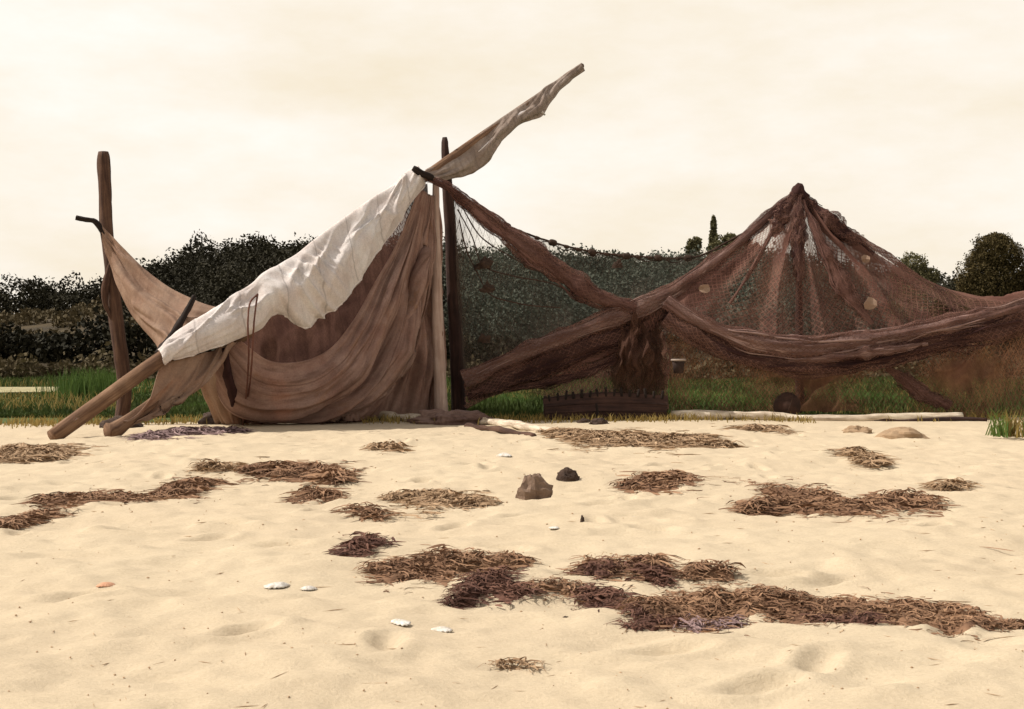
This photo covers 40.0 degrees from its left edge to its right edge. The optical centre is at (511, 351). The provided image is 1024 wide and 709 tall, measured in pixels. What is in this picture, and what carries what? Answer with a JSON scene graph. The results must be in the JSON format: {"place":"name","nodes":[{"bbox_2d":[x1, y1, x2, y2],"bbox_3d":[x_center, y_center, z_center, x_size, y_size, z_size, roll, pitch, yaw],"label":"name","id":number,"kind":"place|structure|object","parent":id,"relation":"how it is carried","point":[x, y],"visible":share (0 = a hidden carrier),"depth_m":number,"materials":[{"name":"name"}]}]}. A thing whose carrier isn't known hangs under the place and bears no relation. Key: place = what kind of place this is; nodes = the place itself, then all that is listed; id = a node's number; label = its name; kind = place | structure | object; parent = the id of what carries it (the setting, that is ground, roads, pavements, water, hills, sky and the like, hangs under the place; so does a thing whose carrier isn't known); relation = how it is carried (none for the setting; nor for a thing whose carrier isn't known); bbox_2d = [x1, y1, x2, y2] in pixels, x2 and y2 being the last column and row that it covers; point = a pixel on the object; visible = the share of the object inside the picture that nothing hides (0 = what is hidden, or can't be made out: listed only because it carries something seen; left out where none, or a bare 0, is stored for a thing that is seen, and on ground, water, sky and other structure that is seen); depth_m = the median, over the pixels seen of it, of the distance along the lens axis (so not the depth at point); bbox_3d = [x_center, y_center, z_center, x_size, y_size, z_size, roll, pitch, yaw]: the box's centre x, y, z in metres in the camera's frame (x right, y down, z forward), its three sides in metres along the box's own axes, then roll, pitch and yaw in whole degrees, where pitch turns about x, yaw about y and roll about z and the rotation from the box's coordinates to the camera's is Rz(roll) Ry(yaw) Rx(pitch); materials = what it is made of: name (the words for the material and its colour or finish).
{"place":"outdoors","nodes":[
{"label":"outdoors","id":0,"kind":"place"},
{"bbox_2d":[0,387,56,391],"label":"path","id":1,"kind":"structure","parent":0,"point":[16,389],"depth_m":40.37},
{"bbox_2d":[31,366,147,398],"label":"tall grass","id":2,"kind":"structure","parent":0,"point":[83,384],"depth_m":36.22,"materials":[{"name":"plant"}]},
{"bbox_2d":[0,417,1023,708],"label":"sand","id":3,"kind":"structure","parent":0,"point":[234,625],"depth_m":7.58,"materials":[{"name":"sand"}]},
{"bbox_2d":[0,508,78,529],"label":"seaweed clump","id":4,"kind":"object","parent":3,"relation":"on","point":[26,519],"visible":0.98,"depth_m":10.08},
{"bbox_2d":[0,442,109,463],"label":"seaweed clump","id":5,"kind":"object","parent":3,"relation":"on","point":[24,453],"visible":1,"depth_m":16.25,"materials":[{"name":"plant"}]},
{"bbox_2d":[10,488,127,511],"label":"seaweed clump","id":6,"kind":"object","parent":3,"relation":"on","point":[66,500],"visible":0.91,"depth_m":11.19,"materials":[{"name":"plant"}]},
{"bbox_2d":[96,582,114,587],"bbox_3d":[-2.030,1.165,7.042,0.095,0.025,0.073,0,0,0],"label":"sea shell","id":7,"kind":"object","parent":3,"relation":"on","point":[105,584],"visible":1,"depth_m":7.02},
{"bbox_2d":[97,151,131,415],"bbox_3d":[-6.586,-0.981,23.255,0.581,4.673,0.336,0,0,0],"label":"tall post","id":8,"kind":"object","parent":3,"relation":"on","point":[111,299],"visible":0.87,"depth_m":23.21,"materials":[{"name":"brown wood"}]},
{"bbox_2d":[75,215,104,236],"bbox_3d":[-6.862,-1.983,23.073,0.585,0.505,0.125,0,0,-10],"label":"crooked stick","id":9,"kind":"object","parent":8,"relation":"attached to","point":[96,223],"visible":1,"depth_m":23.04,"materials":[{"name":"black wood"}]},
{"bbox_2d":[99,415,143,427],"bbox_3d":[-6.204,1.145,22.299,0.746,0.267,0.425,0,0,0],"label":"dark heap","id":10,"kind":"object","parent":3,"relation":"on","point":[103,422],"visible":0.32,"depth_m":22.25,"materials":[{"name":"stone"}]},
{"bbox_2d":[107,490,167,504],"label":"seaweed clump","id":11,"kind":"object","parent":3,"relation":"on","point":[132,496],"visible":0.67,"depth_m":11.32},
{"bbox_2d":[103,334,251,436],"bbox_3d":[-4.998,0.464,21.312,0.297,1.636,2.639,0,0,40],"label":"short spar","id":12,"kind":"object","parent":3,"relation":"on","point":[119,427],"visible":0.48,"depth_m":20.45,"materials":[{"name":"brown wood"}]},
{"bbox_2d":[123,342,236,424],"bbox_3d":[-4.946,0.451,21.127,0.270,1.251,2.012,0,0,40],"label":"slung cloth","id":13,"kind":"object","parent":12,"relation":"hanging from","point":[178,382],"visible":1,"depth_m":21.08,"materials":[{"name":"fabric"}]},
{"bbox_2d":[222,348,236,406],"bbox_3d":[-4.425,0.405,22.006,0.172,0.948,0.709,0,0,8],"label":"net strap","id":14,"kind":"object","parent":13,"relation":"hanging from","point":[227,376],"visible":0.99,"depth_m":21.96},
{"bbox_2d":[119,425,256,440],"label":"seaweed clump","id":15,"kind":"object","parent":3,"relation":"on","point":[158,434],"visible":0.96,"depth_m":20.03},
{"bbox_2d":[139,476,240,503],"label":"seaweed clump","id":16,"kind":"object","parent":3,"relation":"on","point":[190,487],"visible":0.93,"depth_m":12.13,"materials":[{"name":"plant"}]},
{"bbox_2d":[198,412,220,423],"bbox_3d":[-4.969,1.130,23.433,0.526,0.320,0.438,0,0,0],"label":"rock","id":17,"kind":"object","parent":3,"relation":"on","point":[209,418],"visible":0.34,"depth_m":23.29,"materials":[{"name":"stone"}]},
{"bbox_2d":[175,456,266,475],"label":"seaweed clump","id":18,"kind":"object","parent":3,"relation":"on","point":[210,465],"visible":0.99,"depth_m":14.27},
{"bbox_2d":[231,460,313,481],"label":"seaweed clump","id":19,"kind":"object","parent":3,"relation":"on","point":[271,470],"visible":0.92,"depth_m":13.88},
{"bbox_2d":[264,582,289,588],"bbox_3d":[-1.189,1.178,7.106,0.146,0.028,0.099,0,0,-29],"label":"sea shell","id":20,"kind":"object","parent":3,"relation":"on","point":[275,585],"visible":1,"depth_m":7.08},
{"bbox_2d":[300,586,316,590],"bbox_3d":[-1.025,1.191,7.090,0.083,0.024,0.077,0,0,0],"label":"sea shell","id":21,"kind":"object","parent":3,"relation":"on","point":[305,588],"visible":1,"depth_m":7.07},
{"bbox_2d":[275,484,353,503],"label":"seaweed clump","id":22,"kind":"object","parent":3,"relation":"on","point":[316,493],"visible":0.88,"depth_m":11.53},
{"bbox_2d":[47,63,583,439],"bbox_3d":[-2.461,-2.331,24.229,0.237,7.220,12.384,0,0,40],"label":"long spar","id":23,"kind":"object","parent":3,"relation":"on","point":[102,401],"visible":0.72,"depth_m":20.25,"materials":[{"name":"brown wood"}]},
{"bbox_2d":[102,226,213,361],"bbox_3d":[-5.804,-0.967,22.167,2.491,2.250,1.105,0,0,23],"label":"side sail","id":24,"kind":"object","parent":23,"relation":"hanging from","point":[155,306],"visible":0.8,"depth_m":22.40,"materials":[{"name":"fabric"}]},
{"bbox_2d":[155,295,196,352],"bbox_3d":[-5.168,-0.411,21.625,0.133,0.950,0.716,0,0,43],"label":"dark stick","id":25,"kind":"object","parent":24,"relation":"attached to","point":[179,323],"visible":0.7,"depth_m":21.66,"materials":[{"name":"black wood"}]},
{"bbox_2d":[158,165,425,364],"bbox_3d":[-3.289,-1.510,22.999,0.779,3.650,5.957,0,0,40],"label":"white canvas","id":26,"kind":"object","parent":23,"relation":"hanging from","point":[313,281],"visible":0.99,"depth_m":22.74,"materials":[{"name":"fabric"}]},
{"bbox_2d":[242,293,258,424],"bbox_3d":[-4.131,0.160,22.202,0.196,2.126,1.690,0,0,-14],"label":"hanging rope","id":27,"kind":"object","parent":26,"relation":"hanging from","point":[247,387],"visible":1,"depth_m":21.52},
{"bbox_2d":[412,166,433,180],"bbox_3d":[-1.580,-3.159,24.888,0.406,0.259,0.139,0,0,-19],"label":"short peg","id":28,"kind":"object","parent":26,"relation":"attached to","point":[422,173],"visible":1,"depth_m":24.84,"materials":[{"name":"black wood"}]},
{"bbox_2d":[427,177,741,369],"bbox_3d":[1.494,-1.307,25.517,6.102,3.655,0.848,0,0,-4],"label":"float net","id":29,"kind":"object","parent":28,"relation":"hanging from","point":[529,252],"visible":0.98,"depth_m":25.35,"materials":[{"name":"fabric"}]},
{"bbox_2d":[608,311,668,394],"bbox_3d":[2.264,0.108,25.224,1.055,1.701,0.600,0,0,0],"label":"net bundle","id":30,"kind":"object","parent":29,"relation":"hanging from","point":[639,362],"visible":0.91,"depth_m":25.12,"materials":[{"name":"fabric"}]},
{"bbox_2d":[244,184,427,422],"bbox_3d":[-2.883,-0.929,24.256,0.758,4.200,5.099,0,0,41],"label":"brown backcloth","id":31,"kind":"object","parent":23,"relation":"hanging from","point":[280,338],"visible":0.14,"depth_m":23.79,"materials":[{"name":"fabric"}]},
{"bbox_2d":[425,63,584,180],"bbox_3d":[0.034,-4.516,27.146,0.292,2.877,4.951,0,0,40],"label":"raised sail","id":32,"kind":"object","parent":23,"relation":"attached to","point":[477,156],"visible":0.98,"depth_m":26.78,"materials":[{"name":"fabric"}]},
{"bbox_2d":[262,460,371,487],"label":"seaweed clump","id":33,"kind":"object","parent":3,"relation":"on","point":[327,474],"visible":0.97,"depth_m":13.33,"materials":[{"name":"plant"}]},
{"bbox_2d":[306,420,370,424],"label":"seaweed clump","id":34,"kind":"object","parent":3,"relation":"on","point":[358,421],"visible":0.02,"depth_m":23.72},
{"bbox_2d":[325,530,403,558],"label":"seaweed clump","id":35,"kind":"object","parent":3,"relation":"on","point":[360,546],"visible":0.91,"depth_m":8.34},
{"bbox_2d":[330,501,401,521],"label":"seaweed clump","id":36,"kind":"object","parent":3,"relation":"on","point":[370,510],"visible":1,"depth_m":10.25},
{"bbox_2d":[359,440,416,453],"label":"seaweed clump","id":37,"kind":"object","parent":3,"relation":"on","point":[392,445],"visible":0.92,"depth_m":17.13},
{"bbox_2d":[378,411,420,420],"bbox_3d":[-1.762,1.140,24.295,1.618,0.203,0.197,0,0,39],"label":"bleached timber","id":38,"kind":"object","parent":3,"relation":"on","point":[390,413],"visible":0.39,"depth_m":24.44,"materials":[{"name":"grey wood"}]},
{"bbox_2d":[391,619,410,625],"bbox_3d":[-0.492,1.194,6.213,0.072,0.021,0.132,0,0,-36],"label":"sea shell","id":39,"kind":"object","parent":3,"relation":"on","point":[401,622],"visible":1,"depth_m":6.19},
{"bbox_2d":[374,486,504,521],"bbox_3d":[-0.619,1.187,11.345,1.216,0.157,3.265,0,0,0],"label":"seaweed clump","id":40,"kind":"object","parent":3,"relation":"on","point":[443,497],"visible":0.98,"depth_m":11.03,"materials":[{"name":"plant"}]},
{"bbox_2d":[431,626,452,632],"bbox_3d":[-0.301,1.195,6.054,0.096,0.021,0.065,0,0,0],"label":"sea shell","id":41,"kind":"object","parent":3,"relation":"on","point":[443,629],"visible":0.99,"depth_m":6.04},
{"bbox_2d":[350,544,543,592],"bbox_3d":[-0.366,1.162,7.742,0.989,0.172,1.551,0,0,20],"label":"seaweed clump","id":42,"kind":"object","parent":3,"relation":"on","point":[442,567],"visible":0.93,"depth_m":7.68,"materials":[{"name":"plant"}]},
{"bbox_2d":[407,408,493,424],"bbox_3d":[-1.033,1.120,23.532,1.465,0.345,0.834,0,0,0],"label":"cloth heap","id":43,"kind":"object","parent":3,"relation":"on","point":[452,417],"visible":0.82,"depth_m":23.32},
{"bbox_2d":[432,564,546,609],"bbox_3d":[-0.104,1.160,7.062,0.593,0.135,1.084,0,0,0],"label":"seaweed clump","id":44,"kind":"object","parent":3,"relation":"on","point":[502,586],"visible":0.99,"depth_m":6.87,"materials":[{"name":"plant"}]},
{"bbox_2d":[464,423,536,436],"bbox_3d":[-0.185,1.191,21.177,0.148,0.147,2.775,0,0,-22],"label":"grey timber","id":45,"kind":"object","parent":3,"relation":"on","point":[500,429],"visible":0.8,"depth_m":21.14,"materials":[{"name":"brown wood"}]},
{"bbox_2d":[496,453,511,456],"bbox_3d":[-0.090,1.151,15.721,0.185,0.044,0.156,0,0,0],"label":"sea shell","id":46,"kind":"object","parent":3,"relation":"on","point":[503,455],"visible":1,"depth_m":15.68},
{"bbox_2d":[477,656,549,673],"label":"seaweed clump","id":47,"kind":"object","parent":3,"relation":"on","point":[520,662],"visible":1,"depth_m":5.39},
{"bbox_2d":[8,429,1023,708],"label":"debris","id":48,"kind":"object","parent":3,"relation":"on","point":[540,561],"visible":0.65,"depth_m":6.46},
{"bbox_2d":[479,417,553,432],"bbox_3d":[-0.102,1.159,22.451,0.162,0.166,3.843,0,0,-22],"label":"bleached timber","id":49,"kind":"object","parent":3,"relation":"on","point":[519,425],"visible":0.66,"depth_m":21.99,"materials":[{"name":"brown wood"}]},
{"bbox_2d":[515,473,552,499],"bbox_3d":[0.179,1.156,11.593,0.309,0.314,0.240,0,0,-17],"label":"beach stone","id":50,"kind":"object","parent":3,"relation":"on","point":[537,486],"visible":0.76,"depth_m":11.52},
{"bbox_2d":[523,574,596,601],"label":"seaweed clump","id":51,"kind":"object","parent":3,"relation":"on","point":[545,586],"visible":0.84,"depth_m":7.00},
{"bbox_2d":[556,467,579,481],"bbox_3d":[0.519,1.151,12.942,0.220,0.178,0.161,0,0,-22],"label":"beach stone","id":52,"kind":"object","parent":3,"relation":"on","point":[566,474],"visible":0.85,"depth_m":12.90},
{"bbox_2d":[577,418,589,422],"bbox_3d":[1.226,1.181,23.702,0.260,0.131,0.208,0,0,-27],"label":"beach stone","id":53,"kind":"object","parent":3,"relation":"on","point":[583,420],"visible":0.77,"depth_m":23.64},
{"bbox_2d":[562,555,627,583],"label":"seaweed clump","id":54,"kind":"object","parent":3,"relation":"on","point":[593,568],"visible":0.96,"depth_m":7.46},
{"bbox_2d":[595,403,598,417],"bbox_3d":[1.484,1.074,24.535,0.067,0.357,0.069,0,0,0],"label":"stake","id":55,"kind":"object","parent":3,"relation":"on","point":[597,411],"visible":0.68,"depth_m":24.52,"materials":[{"name":"black wood"}]},
{"bbox_2d":[589,418,608,424],"bbox_3d":[1.446,1.170,23.438,0.336,0.138,0.246,0,0,0],"label":"beach stone","id":56,"kind":"object","parent":3,"relation":"on","point":[596,421],"visible":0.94,"depth_m":23.38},
{"bbox_2d":[558,582,640,611],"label":"seaweed clump","id":57,"kind":"object","parent":3,"relation":"on","point":[592,595],"visible":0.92,"depth_m":6.83,"materials":[{"name":"plant"}]},
{"bbox_2d":[555,552,689,587],"bbox_3d":[0.593,1.156,7.620,0.714,0.156,1.123,0,0,0],"label":"seaweed clump","id":58,"kind":"object","parent":3,"relation":"on","point":[662,558],"visible":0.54,"depth_m":7.52,"materials":[{"name":"plant"}]},
{"bbox_2d":[603,618,657,632],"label":"seaweed clump","id":59,"kind":"object","parent":3,"relation":"on","point":[637,626],"visible":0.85,"depth_m":6.03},
{"bbox_2d":[536,427,748,462],"bbox_3d":[1.750,1.185,18.636,3.058,0.203,7.163,0,0,0],"label":"seaweed clump","id":60,"kind":"object","parent":3,"relation":"on","point":[575,437],"visible":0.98,"depth_m":18.64,"materials":[{"name":"plant"}]},
{"bbox_2d":[619,554,683,588],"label":"seaweed clump","id":61,"kind":"object","parent":3,"relation":"on","point":[659,576],"visible":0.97,"depth_m":7.27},
{"bbox_2d":[605,468,710,498],"bbox_3d":[1.336,1.172,12.715,1.074,0.142,3.011,0,0,0],"label":"seaweed clump","id":62,"kind":"object","parent":3,"relation":"on","point":[656,482],"visible":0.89,"depth_m":12.54,"materials":[{"name":"plant"}]},
{"bbox_2d":[614,601,704,630],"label":"seaweed clump","id":63,"kind":"object","parent":3,"relation":"on","point":[651,619],"visible":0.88,"depth_m":6.21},
{"bbox_2d":[613,583,756,637],"bbox_3d":[0.786,1.184,6.389,0.690,0.151,1.897,0,0,0],"label":"seaweed clump","id":64,"kind":"object","parent":3,"relation":"on","point":[686,603],"visible":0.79,"depth_m":6.50,"materials":[{"name":"plant"}]},
{"bbox_2d":[670,474,709,483],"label":"seaweed clump","id":65,"kind":"object","parent":3,"relation":"on","point":[694,478],"visible":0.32,"depth_m":12.62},
{"bbox_2d":[664,559,747,587],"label":"seaweed clump","id":66,"kind":"object","parent":3,"relation":"on","point":[705,569],"visible":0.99,"depth_m":7.34,"materials":[{"name":"plant"}]},
{"bbox_2d":[672,613,754,632],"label":"seaweed clump","id":67,"kind":"object","parent":3,"relation":"on","point":[696,627],"visible":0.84,"depth_m":6.11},
{"bbox_2d":[711,423,805,436],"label":"seaweed clump","id":68,"kind":"object","parent":3,"relation":"on","point":[764,428],"visible":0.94,"depth_m":20.66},
{"bbox_2d":[671,410,963,420],"bbox_3d":[5.313,1.139,24.623,5.032,0.217,0.309,0,0,7],"label":"bleached timber","id":69,"kind":"object","parent":3,"relation":"on","point":[819,417],"visible":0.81,"depth_m":24.51,"materials":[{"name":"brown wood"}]},
{"bbox_2d":[788,609,895,627],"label":"seaweed clump","id":70,"kind":"object","parent":3,"relation":"on","point":[864,619],"visible":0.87,"depth_m":6.23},
{"bbox_2d":[842,425,872,433],"bbox_3d":[5.116,1.169,20.867,0.456,0.150,0.371,0,0,19],"label":"beach stone","id":71,"kind":"object","parent":3,"relation":"on","point":[854,429],"visible":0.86,"depth_m":20.80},
{"bbox_2d":[705,476,1011,550],"bbox_3d":[2.290,1.173,10.885,1.396,0.167,5.068,0,0,0],"label":"seaweed clump","id":72,"kind":"object","parent":3,"relation":"on","point":[783,499],"visible":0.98,"depth_m":10.82,"materials":[{"name":"plant"}]},
{"bbox_2d":[817,446,901,468],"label":"seaweed clump","id":73,"kind":"object","parent":3,"relation":"on","point":[859,455],"visible":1,"depth_m":15.37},
{"bbox_2d":[697,583,1023,641],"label":"seaweed clump","id":74,"kind":"object","parent":3,"relation":"on","point":[953,618],"visible":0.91,"depth_m":6.45,"materials":[{"name":"plant"}]},
{"bbox_2d":[834,493,917,515],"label":"seaweed clump","id":75,"kind":"object","parent":3,"relation":"on","point":[882,503],"visible":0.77,"depth_m":10.69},
{"bbox_2d":[875,427,929,438],"bbox_3d":[5.346,1.156,19.377,0.780,0.237,0.541,0,0,0],"label":"beach stone","id":76,"kind":"object","parent":3,"relation":"on","point":[899,432],"visible":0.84,"depth_m":19.18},
{"bbox_2d":[856,487,959,516],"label":"seaweed clump","id":77,"kind":"object","parent":3,"relation":"on","point":[915,501],"visible":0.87,"depth_m":10.87,"materials":[{"name":"plant"}]},
{"bbox_2d":[874,417,986,420],"bbox_3d":[6.888,1.189,24.388,2.644,0.145,0.201,0,0,6],"label":"brown timber","id":78,"kind":"object","parent":3,"relation":"on","point":[957,419],"visible":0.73,"depth_m":24.29,"materials":[{"name":"brown wood"}]},
{"bbox_2d":[917,477,984,491],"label":"seaweed clump","id":79,"kind":"object","parent":3,"relation":"on","point":[956,484],"visible":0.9,"depth_m":12.21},
{"bbox_2d":[985,406,1023,437],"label":"reed tuft","id":80,"kind":"object","parent":3,"relation":"on","point":[1008,427],"visible":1,"depth_m":19.81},
{"bbox_2d":[0,377,1023,428],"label":"meadow","id":81,"kind":"structure","parent":0,"point":[4,420],"depth_m":24.57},
{"bbox_2d":[0,306,520,363],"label":"hedge","id":82,"kind":"object","parent":81,"relation":"on","point":[40,349],"visible":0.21,"depth_m":67.69,"materials":[{"name":"green plant"}]},
{"bbox_2d":[431,177,447,410],"bbox_3d":[-1.316,-0.991,25.175,0.251,4.313,0.467,0,0,-38],"label":"pale pole","id":83,"kind":"object","parent":81,"relation":"on","point":[439,373],"visible":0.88,"depth_m":25.11,"materials":[{"name":"brown wood"}]},
{"bbox_2d":[215,190,446,423],"bbox_3d":[-2.955,-0.858,23.619,4.736,4.087,1.702,0,0,-31],"label":"tan canvas","id":84,"kind":"object","parent":83,"relation":"hanging from","point":[376,358],"visible":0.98,"depth_m":23.87,"materials":[{"name":"fabric"}]},
{"bbox_2d":[201,374,241,423],"bbox_3d":[-4.766,0.602,22.584,0.506,1.169,1.063,0,0,15],"label":"hanging cloth","id":85,"kind":"object","parent":84,"relation":"hanging from","point":[220,412],"visible":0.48,"depth_m":22.76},
{"bbox_2d":[441,137,466,410],"bbox_3d":[-1.070,-1.331,25.996,0.475,5.267,0.316,0,0,0],"label":"mast","id":86,"kind":"object","parent":81,"relation":"on","point":[458,396],"visible":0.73,"depth_m":25.89,"materials":[{"name":"brown wood"}]},
{"bbox_2d":[0,372,1023,417],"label":"grass","id":87,"kind":"structure","parent":81,"relation":"on","point":[531,407],"depth_m":28.18,"materials":[{"name":"plant"}]},
{"bbox_2d":[0,341,1023,379],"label":"undergrowth","id":88,"kind":"object","parent":81,"relation":"on","point":[10,366],"visible":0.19,"depth_m":57.17,"materials":[{"name":"green plant"}]},
{"bbox_2d":[543,387,667,419],"bbox_3d":[1.651,0.910,25.068,2.205,0.573,0.698,0,0,0],"label":"fence","id":89,"kind":"object","parent":81,"relation":"on","point":[621,403],"visible":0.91,"depth_m":24.74,"materials":[{"name":"brown wood"}]},
{"bbox_2d":[773,392,800,414],"bbox_3d":[4.887,0.965,25.007,0.481,0.499,0.491,0,0,0],"label":"round float","id":90,"kind":"object","parent":81,"relation":"on","point":[786,402],"visible":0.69,"depth_m":24.82,"materials":[{"name":"wicker"}]},
{"bbox_2d":[795,285,804,412],"bbox_3d":[5.391,-0.876,26.345,0.191,4.354,0.192,0,0,0],"label":"tent pole","id":91,"kind":"object","parent":81,"relation":"on","point":[797,326],"visible":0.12,"depth_m":26.27,"materials":[{"name":"brown wood"}]},
{"bbox_2d":[675,183,1023,340],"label":"net tent","id":92,"kind":"object","parent":91,"relation":"hanging from","point":[842,261],"visible":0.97,"depth_m":25.46,"materials":[{"name":"fabric"}]},
{"bbox_2d":[460,195,788,408],"bbox_3d":[2.219,-0.970,25.536,6.347,4.112,0.765,0,0,-5],"label":"net","id":93,"kind":"object","parent":92,"relation":"hanging from","point":[541,363],"visible":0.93,"depth_m":25.29,"materials":[{"name":"fabric"}]},
{"bbox_2d":[660,294,1023,379],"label":"net swag","id":94,"kind":"object","parent":92,"relation":"hanging from","point":[847,352],"visible":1,"depth_m":24.90,"materials":[{"name":"fabric"}]},
{"bbox_2d":[671,351,685,372],"bbox_3d":[2.946,0.181,24.900,0.275,0.402,0.275,0,0,0],"label":"pail","id":95,"kind":"object","parent":94,"relation":"hanging from","point":[678,365],"visible":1,"depth_m":24.82,"materials":[{"name":"metal"}]},
{"bbox_2d":[666,328,1023,416],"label":"net skirt","id":96,"kind":"object","parent":94,"relation":"hanging from","point":[958,377],"visible":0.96,"depth_m":25.48,"materials":[{"name":"fabric"}]},
{"bbox_2d":[924,291,961,320],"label":"tree","id":97,"kind":"object","parent":81,"relation":"on","point":[937,304],"visible":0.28,"depth_m":61.59,"materials":[{"name":"green plant"}]},
{"bbox_2d":[953,232,1023,350],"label":"round tree","id":98,"kind":"object","parent":81,"relation":"on","point":[991,264],"visible":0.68,"depth_m":59.48,"materials":[{"name":"green plant"}]},
{"bbox_2d":[0,0,1023,319],"label":"sky","id":99,"kind":"structure","parent":0,"point":[223,119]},
{"bbox_2d":[4,299,1023,377],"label":"hill","id":100,"kind":"structure","parent":0,"point":[46,326],"depth_m":87.57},
{"bbox_2d":[0,295,141,351],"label":"scrub","id":101,"kind":"object","parent":100,"relation":"on","point":[25,316],"visible":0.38,"depth_m":95.91,"materials":[{"name":"green plant"}]},
{"bbox_2d":[0,229,1023,352],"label":"dark woodland","id":102,"kind":"object","parent":100,"relation":"on","point":[222,275],"visible":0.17,"depth_m":105.60,"materials":[{"name":"green plant"}]},
{"bbox_2d":[442,232,939,354],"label":"grey woodland","id":103,"kind":"object","parent":100,"relation":"on","point":[601,280],"visible":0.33,"depth_m":81.27,"materials":[{"name":"green plant"}]},
{"bbox_2d":[685,236,703,261],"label":"pale tree","id":104,"kind":"object","parent":100,"relation":"on","point":[693,242],"visible":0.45,"depth_m":129.77,"materials":[{"name":"green plant"}]},
{"bbox_2d":[706,215,717,259],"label":"spire tree","id":105,"kind":"object","parent":100,"relation":"on","point":[713,228],"visible":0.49,"depth_m":127.84,"materials":[{"name":"green plant"}]},
{"bbox_2d":[708,232,736,253],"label":"spreading tree","id":106,"kind":"object","parent":100,"relation":"on","point":[725,238],"visible":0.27,"depth_m":125.58,"materials":[{"name":"green plant"}]},
{"bbox_2d":[897,251,941,361],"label":"bushy tree","id":107,"kind":"object","parent":100,"relation":"on","point":[931,275],"visible":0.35,"depth_m":69.78,"materials":[{"name":"green plant"}]},
{"bbox_2d":[190,388,956,410],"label":"lush grass","id":108,"kind":"structure","parent":0,"point":[513,396],"depth_m":29.89,"materials":[{"name":"plant"}]}
]}

